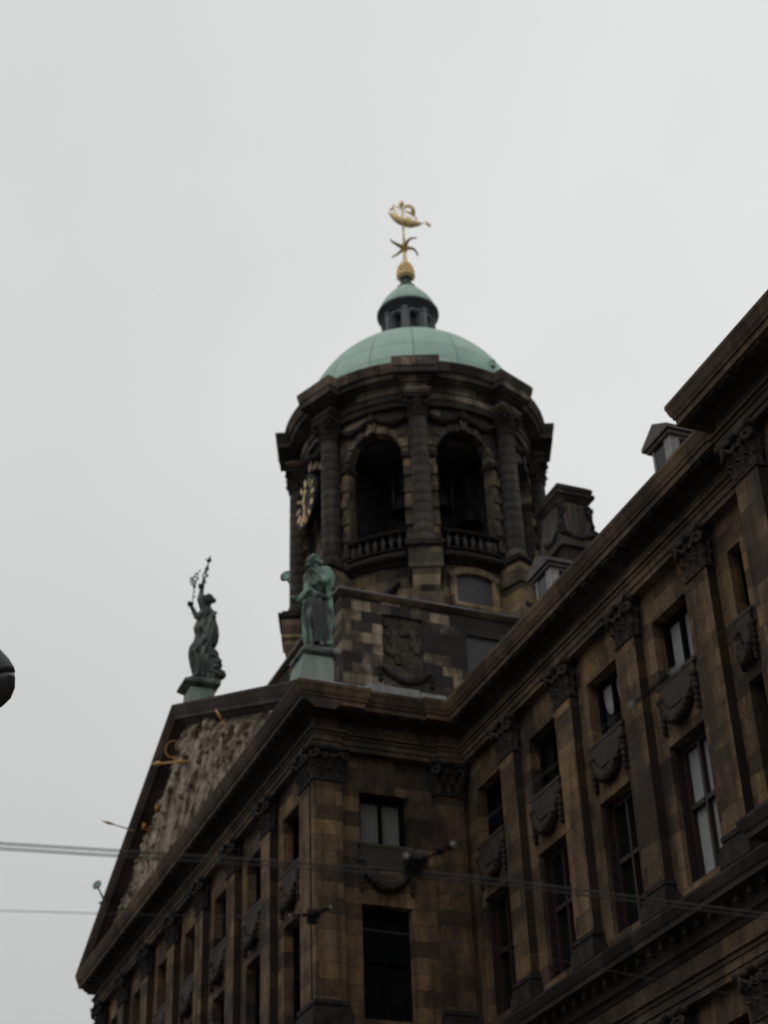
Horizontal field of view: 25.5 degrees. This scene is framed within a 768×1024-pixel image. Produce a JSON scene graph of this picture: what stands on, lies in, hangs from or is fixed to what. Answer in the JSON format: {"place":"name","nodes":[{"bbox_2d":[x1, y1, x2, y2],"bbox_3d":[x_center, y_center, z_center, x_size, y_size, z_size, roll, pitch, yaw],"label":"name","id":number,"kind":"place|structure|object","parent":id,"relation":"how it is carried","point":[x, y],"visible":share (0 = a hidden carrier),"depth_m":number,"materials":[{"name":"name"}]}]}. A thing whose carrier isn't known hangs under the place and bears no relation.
{"place":"outdoors","nodes":[
{"label":"outdoors","id":0,"kind":"place"},
{"bbox_2d":[0,649,14,706],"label":"street lamp","id":1,"kind":"object","parent":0,"point":[7,679],"visible":1,"depth_m":21.16,"materials":[{"name":"black metal"}]},
{"bbox_2d":[0,842,767,919],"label":"tram span wire","id":2,"kind":"object","parent":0,"point":[418,859],"visible":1,"depth_m":12.72,"materials":[{"name":"grey metal"}]},
{"bbox_2d":[0,906,767,1000],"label":"tram span wire","id":3,"kind":"object","parent":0,"point":[312,915],"visible":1,"depth_m":13.59,"materials":[{"name":"black metal"}]},
{"bbox_2d":[0,0,767,1023],"label":"sky","id":4,"kind":"structure","parent":0,"point":[197,197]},
{"bbox_2d":[75,289,767,1023],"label":"palace","id":5,"kind":"structure","parent":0,"point":[661,791],"depth_m":46.39,"materials":[{"name":"stone"}]},
{"bbox_2d":[93,880,102,904],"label":"mirror statue","id":6,"kind":"object","parent":5,"relation":"on","point":[96,884],"visible":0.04,"depth_m":72.34,"materials":[{"name":"green metal"}]},
{"bbox_2d":[192,935,194,971],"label":"window","id":7,"kind":"structure","parent":5,"relation":"in","point":[194,935],"depth_m":59.50,"materials":[{"name":"glass"}]},
{"bbox_2d":[177,556,225,701],"bbox_3d":[-6.966,4.814,65.583,1.677,7.230,1.150,11,-35,-19],"label":"peace statue","id":8,"kind":"object","parent":5,"relation":"on","point":[207,676],"visible":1,"depth_m":64.73,"materials":[{"name":"teal metal"}]},
{"bbox_2d":[221,999,224,1023],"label":"window","id":9,"kind":"structure","parent":5,"relation":"in","point":[222,1003],"depth_m":55.01,"materials":[{"name":"glass"}]},
{"bbox_2d":[223,899,225,938],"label":"window","id":10,"kind":"structure","parent":5,"relation":"in","point":[224,902],"depth_m":56.70,"materials":[{"name":"glass"}]},
{"bbox_2d":[255,964,259,1023],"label":"window","id":11,"kind":"structure","parent":5,"relation":"in","point":[257,970],"depth_m":51.99,"materials":[{"name":"glass"}]},
{"bbox_2d":[256,861,260,902],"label":"window","id":12,"kind":"structure","parent":5,"relation":"in","point":[258,868],"depth_m":53.96,"materials":[{"name":"glass"}]},
{"bbox_2d":[293,815,298,861],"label":"window","id":13,"kind":"structure","parent":5,"relation":"in","point":[296,822],"depth_m":51.23,"materials":[{"name":"glass"}]},
{"bbox_2d":[293,924,299,1023],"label":"window","id":14,"kind":"structure","parent":5,"relation":"in","point":[296,932],"depth_m":49.07,"materials":[{"name":"glass"}]},
{"bbox_2d":[280,553,338,681],"bbox_3d":[-2.374,3.454,52.186,1.826,5.165,1.260,11,-35,-19],"label":"mirror statue","id":15,"kind":"object","parent":5,"relation":"on","point":[317,654],"visible":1,"depth_m":51.93,"materials":[{"name":"teal metal"}]},
{"bbox_2d":[359,796,405,846],"bbox_3d":[-0.122,9.128,49.539,1.540,1.580,0.130,11,-35,-19],"label":"window","id":16,"kind":"structure","parent":5,"relation":"in","point":[382,821],"depth_m":49.66,"materials":[{"name":"glass"}]},
{"bbox_2d":[362,907,412,1021],"bbox_3d":[0.025,12.639,47.238,1.540,3.220,0.150,11,-35,-19],"label":"window","id":17,"kind":"structure","parent":5,"relation":"in","point":[387,957],"depth_m":47.30,"materials":[{"name":"glass"}]},
{"bbox_2d":[267,275,553,698],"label":"bell tower","id":18,"kind":"structure","parent":5,"relation":"on","point":[414,446],"depth_m":69.47,"materials":[{"name":"stone"}]},
{"bbox_2d":[388,200,430,282],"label":"ship weathervane","id":19,"kind":"object","parent":18,"relation":"on","point":[405,266],"visible":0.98,"depth_m":81.53,"materials":[{"name":"gold metal"}]},
{"bbox_2d":[448,567,501,613],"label":"attic window","id":20,"kind":"structure","parent":18,"relation":"in","point":[482,592],"depth_m":65.47,"materials":[{"name":"stone"}]},
{"bbox_2d":[486,777,503,835],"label":"window","id":21,"kind":"structure","parent":5,"relation":"in","point":[494,793],"depth_m":49.56,"materials":[{"name":"glass"}]},
{"bbox_2d":[489,889,515,1016],"bbox_3d":[3.462,12.092,46.797,0.300,3.420,1.600,11,-35,-19],"label":"window","id":22,"kind":"structure","parent":5,"relation":"in","point":[504,971],"depth_m":47.25,"materials":[{"name":"black glass"}]},
{"bbox_2d":[538,727,559,788],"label":"window","id":23,"kind":"structure","parent":5,"relation":"in","point":[548,752],"depth_m":46.84,"materials":[{"name":"glass"}]},
{"bbox_2d":[543,842,575,977],"bbox_3d":[4.757,10.278,44.097,0.300,3.420,1.600,11,-35,-19],"label":"window","id":24,"kind":"structure","parent":5,"relation":"in","point":[556,866],"depth_m":44.52,"materials":[{"name":"black glass"}]},
{"bbox_2d":[597,668,622,735],"bbox_3d":[5.987,4.964,43.719,0.130,1.780,1.600,11,-35,-19],"label":"window","id":25,"kind":"structure","parent":5,"relation":"in","point":[605,717],"depth_m":44.06,"materials":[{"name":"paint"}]},
{"bbox_2d":[604,790,643,933],"bbox_3d":[6.051,8.465,41.398,0.300,3.420,1.600,11,-35,-19],"label":"window","id":26,"kind":"structure","parent":5,"relation":"in","point":[626,872],"depth_m":41.82,"materials":[{"name":"black glass"}]},
{"bbox_2d":[662,603,693,671],"bbox_3d":[7.282,3.151,41.020,0.130,1.780,1.600,11,-35,-19],"label":"window","id":27,"kind":"structure","parent":5,"relation":"in","point":[676,630],"depth_m":41.39,"materials":[{"name":"glass"}]},
{"bbox_2d":[674,730,722,882],"bbox_3d":[7.346,6.652,38.699,0.300,3.420,1.600,11,-35,-19],"label":"window","id":28,"kind":"structure","parent":5,"relation":"in","point":[693,766],"depth_m":39.07,"materials":[{"name":"grey glass"}]},
{"bbox_2d":[738,552,749,606],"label":"window","id":29,"kind":"structure","parent":5,"relation":"in","point":[739,555],"depth_m":38.97,"materials":[{"name":"glass"}]},
{"bbox_2d":[760,682,767,724],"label":"window","id":30,"kind":"structure","parent":5,"relation":"in","point":[762,684],"depth_m":37.29,"materials":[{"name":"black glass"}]}
]}

